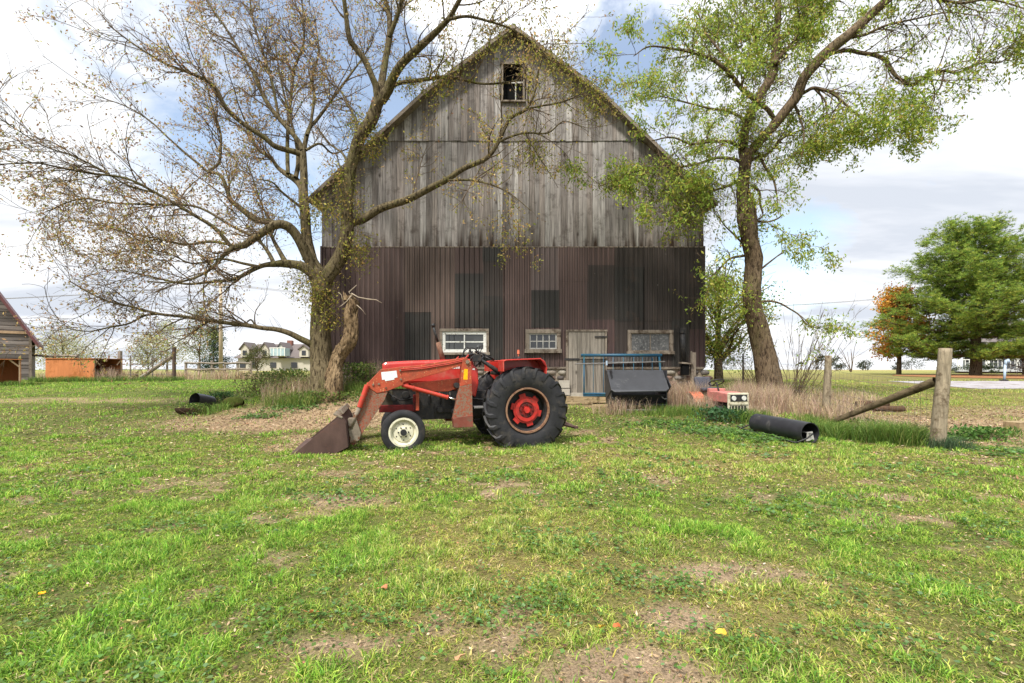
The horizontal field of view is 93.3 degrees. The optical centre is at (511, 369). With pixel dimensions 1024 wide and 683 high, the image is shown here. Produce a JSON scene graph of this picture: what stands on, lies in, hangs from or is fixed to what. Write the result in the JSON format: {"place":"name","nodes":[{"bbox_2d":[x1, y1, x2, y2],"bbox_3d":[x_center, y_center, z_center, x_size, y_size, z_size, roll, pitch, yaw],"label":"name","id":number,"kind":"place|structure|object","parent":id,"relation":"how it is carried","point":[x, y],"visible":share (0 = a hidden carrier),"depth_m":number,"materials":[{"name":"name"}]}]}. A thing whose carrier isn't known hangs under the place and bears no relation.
{"place":"outdoors","nodes":[
{"label":"outdoors","id":0,"kind":"place"},
{"bbox_2d":[0,370,1023,682],"bbox_3d":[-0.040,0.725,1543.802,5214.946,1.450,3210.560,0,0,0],"label":"ground","id":1,"kind":"structure","parent":0,"point":[650,664],"depth_m":3.70,"materials":[{"name":"green plant"}]},
{"bbox_2d":[0,359,21,383],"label":"plywood hutch","id":2,"kind":"object","parent":1,"relation":"on","point":[11,369],"visible":0.82,"depth_m":22.60,"materials":[{"name":"brown wood"}]},
{"bbox_2d":[0,292,43,379],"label":"shed","id":3,"kind":"structure","parent":1,"relation":"on","point":[12,334],"depth_m":26.64,"materials":[{"name":"grey wood"}]},
{"bbox_2d":[32,354,79,378],"bbox_3d":[-26.881,-0.121,28.374,2.600,1.592,0.220,0,0,-10],"label":"rail fence","id":4,"kind":"object","parent":1,"relation":"on","point":[52,356],"visible":0.38,"depth_m":28.26,"materials":[{"name":"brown wood"}]},
{"bbox_2d":[28,315,126,372],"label":"shrub","id":5,"kind":"object","parent":1,"relation":"on","point":[46,349],"visible":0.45,"depth_m":41.53,"materials":[{"name":"green plant"}]},
{"bbox_2d":[44,358,122,380],"bbox_3d":[-22.948,0.024,25.992,2.530,1.250,2.000,0,0,-2],"label":"plywood hutch","id":6,"kind":"object","parent":1,"relation":"on","point":[58,367],"visible":0.66,"depth_m":25.05,"materials":[{"name":"orange wood"}]},
{"bbox_2d":[117,351,121,358],"bbox_3d":[-22.715,-0.224,28.000,0.160,1.700,0.160,0,0,0],"label":"fence post","id":7,"kind":"object","parent":1,"relation":"on","point":[119,354],"visible":0.36,"depth_m":27.92,"materials":[{"name":"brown wood"}]},
{"bbox_2d":[108,355,171,376],"bbox_3d":[-20.702,-0.052,26.983,3.735,1.493,0.110,0,0,0],"label":"rail fence","id":8,"kind":"object","parent":1,"relation":"on","point":[152,364],"visible":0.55,"depth_m":26.93,"materials":[{"name":"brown wood"}]},
{"bbox_2d":[121,326,177,368],"bbox_3d":[-30.005,-1.715,40.114,3.772,4.692,3.930,0,0,0],"label":"shrub","id":9,"kind":"object","parent":1,"relation":"on","point":[144,351],"visible":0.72,"depth_m":39.67,"materials":[{"name":"green plant"}]},
{"bbox_2d":[141,347,175,378],"bbox_3d":[-19.044,-0.327,26.000,1.902,1.756,0.200,0,0,0],"label":"fence post","id":10,"kind":"object","parent":1,"relation":"on","point":[157,366],"visible":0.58,"depth_m":25.92,"materials":[{"name":"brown wood"}]},
{"bbox_2d":[140,317,191,371],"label":"shrub","id":11,"kind":"object","parent":1,"relation":"on","point":[169,329],"visible":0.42,"depth_m":45.94,"materials":[{"name":"green plant"}]},
{"bbox_2d":[175,408,197,413],"bbox_3d":[-8.478,1.085,12.741,0.562,0.179,0.414,0,0,0],"label":"log","id":12,"kind":"object","parent":1,"relation":"on","point":[177,410],"visible":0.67,"depth_m":12.55,"materials":[{"name":"brown wood"}]},
{"bbox_2d":[171,304,218,372],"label":"tree","id":13,"kind":"object","parent":1,"relation":"on","point":[194,347],"visible":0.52,"depth_m":50.07,"materials":[{"name":"green plant"}]},
{"bbox_2d":[179,402,215,415],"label":"grass","id":14,"kind":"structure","parent":1,"relation":"on","point":[196,405],"depth_m":12.60,"materials":[{"name":"green plant"}]},
{"bbox_2d":[189,393,215,407],"bbox_3d":[-8.473,0.853,13.249,0.370,0.451,0.587,0,0,15],"label":"pipe","id":15,"kind":"object","parent":1,"relation":"on","point":[195,398],"visible":0.71,"depth_m":13.18,"materials":[{"name":"black plastic"}]},
{"bbox_2d":[187,325,237,372],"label":"spruce","id":16,"kind":"object","parent":1,"relation":"on","point":[215,356],"visible":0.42,"depth_m":54.72,"materials":[{"name":"green plant"}]},
{"bbox_2d":[184,360,251,374],"bbox_3d":[-22.419,-0.066,36.995,4.467,1.275,0.260,0,0,-28],"label":"rail fence","id":17,"kind":"object","parent":1,"relation":"on","point":[211,368],"visible":0.81,"depth_m":36.81,"materials":[{"name":"brown wood"}]},
{"bbox_2d":[205,391,246,403],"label":"grass","id":18,"kind":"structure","parent":1,"relation":"on","point":[222,395],"depth_m":14.38,"materials":[{"name":"green plant"}]},
{"bbox_2d":[222,397,243,407],"bbox_3d":[-7.844,0.916,13.604,0.540,0.317,0.292,0,0,-9],"label":"mossy log","id":19,"kind":"object","parent":1,"relation":"on","point":[236,402],"visible":0.73,"depth_m":13.51,"materials":[{"name":"green plant"}]},
{"bbox_2d":[239,343,270,370],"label":"bush","id":20,"kind":"object","parent":1,"relation":"on","point":[253,357],"visible":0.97,"depth_m":57.73,"materials":[{"name":"green plant"}]},
{"bbox_2d":[222,371,296,397],"bbox_3d":[-8.047,0.472,15.629,3.166,0.905,1.874,0,0,0],"label":"bush","id":21,"kind":"object","parent":1,"relation":"on","point":[255,386],"visible":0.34,"depth_m":15.40,"materials":[{"name":"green plant"}]},
{"bbox_2d":[233,367,309,397],"bbox_3d":[-6.522,0.379,14.455,3.170,0.931,2.556,0,0,33],"label":"bush","id":22,"kind":"object","parent":1,"relation":"on","point":[282,372],"visible":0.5,"depth_m":14.36,"materials":[{"name":"green plant"}]},
{"bbox_2d":[234,340,309,370],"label":"house","id":23,"kind":"structure","parent":1,"relation":"on","point":[289,354],"depth_m":90.50,"materials":[{"name":"white"}]},
{"bbox_2d":[270,362,275,367],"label":"window","id":24,"kind":"structure","parent":23,"relation":"in","point":[273,364],"depth_m":90.41,"materials":[{"name":"grey glass"}]},
{"bbox_2d":[291,362,296,367],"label":"window","id":25,"kind":"structure","parent":23,"relation":"in","point":[293,364],"depth_m":90.41,"materials":[{"name":"grey glass"}]},
{"bbox_2d":[250,389,360,403],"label":"grass","id":26,"kind":"structure","parent":1,"relation":"on","point":[343,394],"depth_m":13.43,"materials":[{"name":"green plant"}]},
{"bbox_2d":[0,0,634,402],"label":"tree","id":27,"kind":"object","parent":1,"relation":"on","point":[318,278],"visible":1,"depth_m":13.51,"materials":[{"name":"brown plant"}]},
{"bbox_2d":[323,285,381,402],"bbox_3d":[-4.550,-0.711,13.835,1.758,3.377,0.813,0,0,0],"label":"dead trunk","id":28,"kind":"object","parent":1,"relation":"on","point":[345,346],"visible":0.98,"depth_m":13.65,"materials":[{"name":"brown wood"}]},
{"bbox_2d":[342,361,381,387],"bbox_3d":[-4.553,0.169,14.834,2.806,0.869,1.611,0,0,0],"label":"bush","id":29,"kind":"object","parent":1,"relation":"on","point":[358,370],"visible":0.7,"depth_m":14.76,"materials":[{"name":"green plant"}]},
{"bbox_2d":[291,323,577,454],"bbox_3d":[-1.284,0.273,9.459,5.330,2.323,1.841,0,0,-15],"label":"tractor","id":30,"kind":"object","parent":1,"relation":"on","point":[514,401],"visible":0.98,"depth_m":8.91,"materials":[{"name":"metal"}]},
{"bbox_2d":[452,653,464,660],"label":"fallen leaf","id":31,"kind":"object","parent":1,"relation":"on","point":[458,657],"visible":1,"depth_m":2.30,"materials":[{"name":"beige plant"}]},
{"bbox_2d":[6,284,914,372],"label":"utility pole","id":32,"kind":"object","parent":1,"relation":"on","point":[221,347],"visible":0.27,"depth_m":47.89,"materials":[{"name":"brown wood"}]},
{"bbox_2d":[37,359,913,431],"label":"dry weeds","id":33,"kind":"object","parent":1,"relation":"on","point":[769,398],"visible":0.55,"depth_m":13.55,"materials":[{"name":"beige plant"}]},
{"bbox_2d":[0,400,1023,682],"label":"weed leaves","id":34,"kind":"object","parent":1,"relation":"on","point":[728,430],"visible":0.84,"depth_m":3.09,"materials":[{"name":"green plant"}]},
{"bbox_2d":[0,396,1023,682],"bbox_3d":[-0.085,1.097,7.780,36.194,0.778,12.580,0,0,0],"label":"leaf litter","id":35,"kind":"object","parent":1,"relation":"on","point":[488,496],"visible":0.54,"depth_m":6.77,"materials":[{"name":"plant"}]},
{"bbox_2d":[0,374,1023,450],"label":"long grass","id":36,"kind":"structure","parent":1,"relation":"on","point":[900,434],"depth_m":10.26,"materials":[{"name":"green plant"}]},
{"bbox_2d":[308,24,717,395],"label":"barn","id":37,"kind":"structure","parent":1,"relation":"on","point":[607,276],"depth_m":15.97,"materials":[{"name":"brown wood"}]},
{"bbox_2d":[438,329,489,354],"bbox_3d":[-1.569,-0.916,15.910,1.682,0.863,0.150,0,0,0],"label":"window","id":38,"kind":"structure","parent":37,"relation":"in","point":[453,341],"depth_m":15.92,"materials":[{"name":"white wood"}]},
{"bbox_2d":[500,62,525,102],"bbox_3d":[0.035,-9.488,15.955,0.850,1.325,0.130,0,0,0],"label":"window","id":39,"kind":"structure","parent":37,"relation":"in","point":[507,63],"depth_m":15.93,"materials":[{"name":"grey wood"}]},
{"bbox_2d":[524,329,561,352],"bbox_3d":[1.021,-0.937,15.910,1.218,0.779,0.150,0,0,0],"label":"window","id":40,"kind":"structure","parent":37,"relation":"in","point":[536,340],"depth_m":15.91,"materials":[{"name":"white wood"}]},
{"bbox_2d":[564,332,607,392],"bbox_3d":[2.428,-0.225,15.885,1.427,2.050,0.060,0,0,0],"label":"door","id":41,"kind":"structure","parent":37,"relation":"in","point":[580,343],"depth_m":15.88,"materials":[{"name":"grey wood"}]},
{"bbox_2d":[626,330,674,353],"bbox_3d":[4.559,-0.906,15.910,1.555,0.800,0.150,0,0,0],"label":"window","id":42,"kind":"structure","parent":37,"relation":"in","point":[638,341],"depth_m":15.94,"materials":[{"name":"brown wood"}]},
{"bbox_2d":[567,402,591,403],"bbox_3d":[1.998,0.990,14.300,0.739,0.050,0.100,1,0,-2],"label":"plank","id":43,"kind":"object","parent":1,"relation":"on","point":[579,402],"visible":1,"depth_m":14.25,"materials":[{"name":"beige wood"}]},
{"bbox_2d":[566,396,605,400],"bbox_3d":[2.354,0.897,15.000,1.331,0.120,0.050,1,0,2],"label":"plank","id":44,"kind":"object","parent":1,"relation":"on","point":[584,398],"visible":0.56,"depth_m":14.98,"materials":[{"name":"beige wood"}]},
{"bbox_2d":[569,400,605,402],"bbox_3d":[2.321,0.968,14.600,1.160,0.050,0.220,1,0,0],"label":"plank","id":45,"kind":"object","parent":1,"relation":"on","point":[587,401],"visible":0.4,"depth_m":14.49,"materials":[{"name":"beige wood"}]},
{"bbox_2d":[612,622,622,627],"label":"fallen leaf","id":46,"kind":"object","parent":1,"relation":"on","point":[617,624],"visible":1,"depth_m":2.58,"materials":[{"name":"orange plant"}]},
{"bbox_2d":[581,354,661,396],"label":"metal gate","id":47,"kind":"structure","parent":1,"relation":"on","point":[593,394],"depth_m":15.70,"materials":[{"name":"blue metal"}]},
{"bbox_2d":[575,361,664,364],"bbox_3d":[3.402,-0.211,15.200,2.819,0.141,0.060,0,0,0],"label":"metal rod","id":48,"kind":"object","parent":47,"relation":"attached to","point":[606,363],"visible":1,"depth_m":15.19,"materials":[{"name":"paint"}]},
{"bbox_2d":[605,370,670,410],"bbox_3d":[3.439,0.591,13.326,1.663,1.176,1.148,0,0,0],"label":"black feeder","id":49,"kind":"object","parent":1,"relation":"on","point":[644,386],"visible":0.83,"depth_m":13.19,"materials":[{"name":"plastic"}]},
{"bbox_2d":[679,351,695,385],"bbox_3d":[5.676,0.099,15.600,0.494,1.407,0.300,0,0,0],"label":"timber post","id":50,"kind":"object","parent":1,"relation":"on","point":[684,368],"visible":0.74,"depth_m":15.54,"materials":[{"name":"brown wood"}]},
{"bbox_2d":[679,328,685,360],"bbox_3d":[5.553,-0.812,15.750,0.228,1.088,0.228,0,0,45],"label":"drain pipe","id":51,"kind":"object","parent":50,"relation":"on","point":[682,331],"visible":1,"depth_m":15.67,"materials":[{"name":"black metal"}]},
{"bbox_2d":[685,377,748,412],"bbox_3d":[5.598,0.733,13.075,1.180,1.054,1.745,0,0,-10],"label":"garden tractor","id":52,"kind":"object","parent":1,"relation":"on","point":[731,399],"visible":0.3,"depth_m":12.60,"materials":[{"name":"red metal"}]},
{"bbox_2d":[687,404,750,423],"bbox_3d":[4.938,1.099,11.855,1.962,0.492,1.240,0,0,-14],"label":"bush","id":53,"kind":"object","parent":1,"relation":"on","point":[713,412],"visible":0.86,"depth_m":11.73,"materials":[{"name":"green plant"}]},
{"bbox_2d":[715,628,727,635],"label":"fallen leaf","id":54,"kind":"object","parent":1,"relation":"on","point":[721,630],"visible":1,"depth_m":2.49,"materials":[{"name":"yellow plant"}]},
{"bbox_2d":[724,357,738,369],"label":"shrub","id":55,"kind":"object","parent":1,"relation":"on","point":[733,364],"visible":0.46,"depth_m":160.02,"materials":[{"name":"green plant"}]},
{"bbox_2d":[716,334,756,387],"bbox_3d":[7.532,-0.136,15.369,1.662,2.213,1.724,0,0,-23],"label":"bare shrub","id":56,"kind":"object","parent":1,"relation":"on","point":[750,371],"visible":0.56,"depth_m":15.57,"materials":[{"name":"brown plant"}]},
{"bbox_2d":[705,248,800,380],"bbox_3d":[10.762,-2.752,25.868,7.159,7.146,7.349,0,0,0],"label":"tree","id":57,"kind":"object","parent":1,"relation":"on","point":[729,335],"visible":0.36,"depth_m":24.90,"materials":[{"name":"green plant"}]},
{"bbox_2d":[737,414,818,443],"bbox_3d":[5.397,1.185,9.971,0.560,0.452,1.862,0,0,-12],"label":"black culvert pipe","id":58,"kind":"object","parent":1,"relation":"on","point":[798,431],"visible":0.89,"depth_m":9.55,"materials":[{"name":"black plastic"}]},
{"bbox_2d":[559,0,1023,389],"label":"tree","id":59,"kind":"object","parent":1,"relation":"on","point":[807,32],"visible":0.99,"depth_m":14.06,"materials":[{"name":"green plant"}]},
{"bbox_2d":[813,354,824,369],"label":"shrub","id":60,"kind":"object","parent":1,"relation":"on","point":[820,359],"visible":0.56,"depth_m":94.65,"materials":[{"name":"green plant"}]},
{"bbox_2d":[705,348,952,445],"bbox_3d":[7.540,0.514,14.791,1.027,2.121,12.215,0,0,0],"label":"wire fence","id":61,"kind":"object","parent":1,"relation":"on","point":[940,382],"visible":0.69,"depth_m":8.96,"materials":[{"name":"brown wood"}]},
{"bbox_2d":[775,293,890,399],"bbox_3d":[9.682,-0.605,15.318,2.858,3.150,3.167,0,0,0],"label":"bare shrub","id":62,"kind":"object","parent":1,"relation":"on","point":[796,377],"visible":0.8,"depth_m":15.01,"materials":[{"name":"brown plant"}]},
{"bbox_2d":[832,356,847,370],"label":"shrub","id":63,"kind":"object","parent":1,"relation":"on","point":[838,365],"visible":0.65,"depth_m":99.52,"materials":[{"name":"green plant"}]},
{"bbox_2d":[830,344,855,371],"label":"bare sapling","id":64,"kind":"object","parent":1,"relation":"on","point":[850,370],"visible":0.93,"depth_m":60.03,"materials":[{"name":"grey plant"}]},
{"bbox_2d":[832,416,887,427],"bbox_3d":[8.008,1.224,11.003,1.589,0.341,1.112,0,0,0],"label":"bush","id":65,"kind":"object","parent":1,"relation":"on","point":[850,421],"visible":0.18,"depth_m":10.95,"materials":[{"name":"green plant"}]},
{"bbox_2d":[855,359,873,369],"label":"shrub","id":66,"kind":"object","parent":1,"relation":"on","point":[863,366],"visible":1,"depth_m":109.94,"materials":[{"name":"green plant"}]},
{"bbox_2d":[854,400,889,406],"bbox_3d":[10.346,0.999,13.908,1.073,0.230,0.237,0,0,-10],"label":"log","id":67,"kind":"object","parent":1,"relation":"on","point":[863,402],"visible":0.21,"depth_m":13.77,"materials":[{"name":"brown wood"}]},
{"bbox_2d":[872,406,905,411],"bbox_3d":[10.359,1.083,13.305,0.817,0.180,0.197,0,0,5],"label":"log","id":68,"kind":"object","parent":1,"relation":"on","point":[894,408],"visible":0.83,"depth_m":13.22,"materials":[{"name":"brown wood"}]},
{"bbox_2d":[862,281,939,373],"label":"maple tree","id":69,"kind":"object","parent":1,"relation":"on","point":[885,301],"visible":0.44,"depth_m":41.81,"materials":[{"name":"brown plant"}]},
{"bbox_2d":[902,358,925,369],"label":"shrub","id":70,"kind":"object","parent":1,"relation":"on","point":[908,365],"visible":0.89,"depth_m":139.66,"materials":[{"name":"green plant"}]},
{"bbox_2d":[856,210,1023,374],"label":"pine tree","id":71,"kind":"object","parent":1,"relation":"on","point":[986,279],"visible":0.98,"depth_m":36.84,"materials":[{"name":"green plant"}]},
{"bbox_2d":[936,362,966,372],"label":"bush","id":72,"kind":"object","parent":1,"relation":"on","point":[955,369],"visible":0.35,"depth_m":46.92,"materials":[{"name":"green plant"}]},
{"bbox_2d":[894,374,1023,377],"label":"needle carpet","id":73,"kind":"object","parent":1,"relation":"on","point":[988,375],"visible":0.81,"depth_m":36.06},
{"bbox_2d":[894,381,1023,388],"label":"gravel drive","id":74,"kind":"structure","parent":1,"relation":"on","point":[994,384],"depth_m":22.17,"materials":[{"name":"white gravel"}]},
{"bbox_2d":[925,423,1023,441],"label":"bush","id":75,"kind":"object","parent":1,"relation":"on","point":[985,432],"visible":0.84,"depth_m":9.65,"materials":[{"name":"green plant"}]},
{"bbox_2d":[950,320,1022,373],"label":"house","id":76,"kind":"structure","parent":1,"relation":"on","point":[966,361],"depth_m":49.79,"materials":[{"name":"white"}]},
{"bbox_2d":[982,362,1002,373],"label":"bush","id":77,"kind":"object","parent":1,"relation":"on","point":[986,367],"visible":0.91,"depth_m":46.75,"materials":[{"name":"green plant"}]},
{"bbox_2d":[999,358,1009,380],"bbox_3d":[26.554,0.028,26.000,0.483,1.362,0.250,0,0,0],"label":"yard hydrant","id":78,"kind":"object","parent":1,"relation":"on","point":[1005,362],"visible":0.9,"depth_m":25.96,"materials":[{"name":"metal"}]},
{"bbox_2d":[997,337,1023,373],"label":"tree","id":79,"kind":"object","parent":1,"relation":"on","point":[1021,366],"visible":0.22,"depth_m":40.07,"materials":[{"name":"green plant"}]},
{"bbox_2d":[1003,421,1023,428],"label":"wood block","id":80,"kind":"object","parent":1,"relation":"on","point":[1017,424],"depth_m":10.95,"materials":[{"name":"brown wood"}]},
{"bbox_2d":[0,0,1023,369],"label":"sky","id":81,"kind":"structure","parent":0,"point":[874,216],"materials":[{"name":"white"}]}
]}

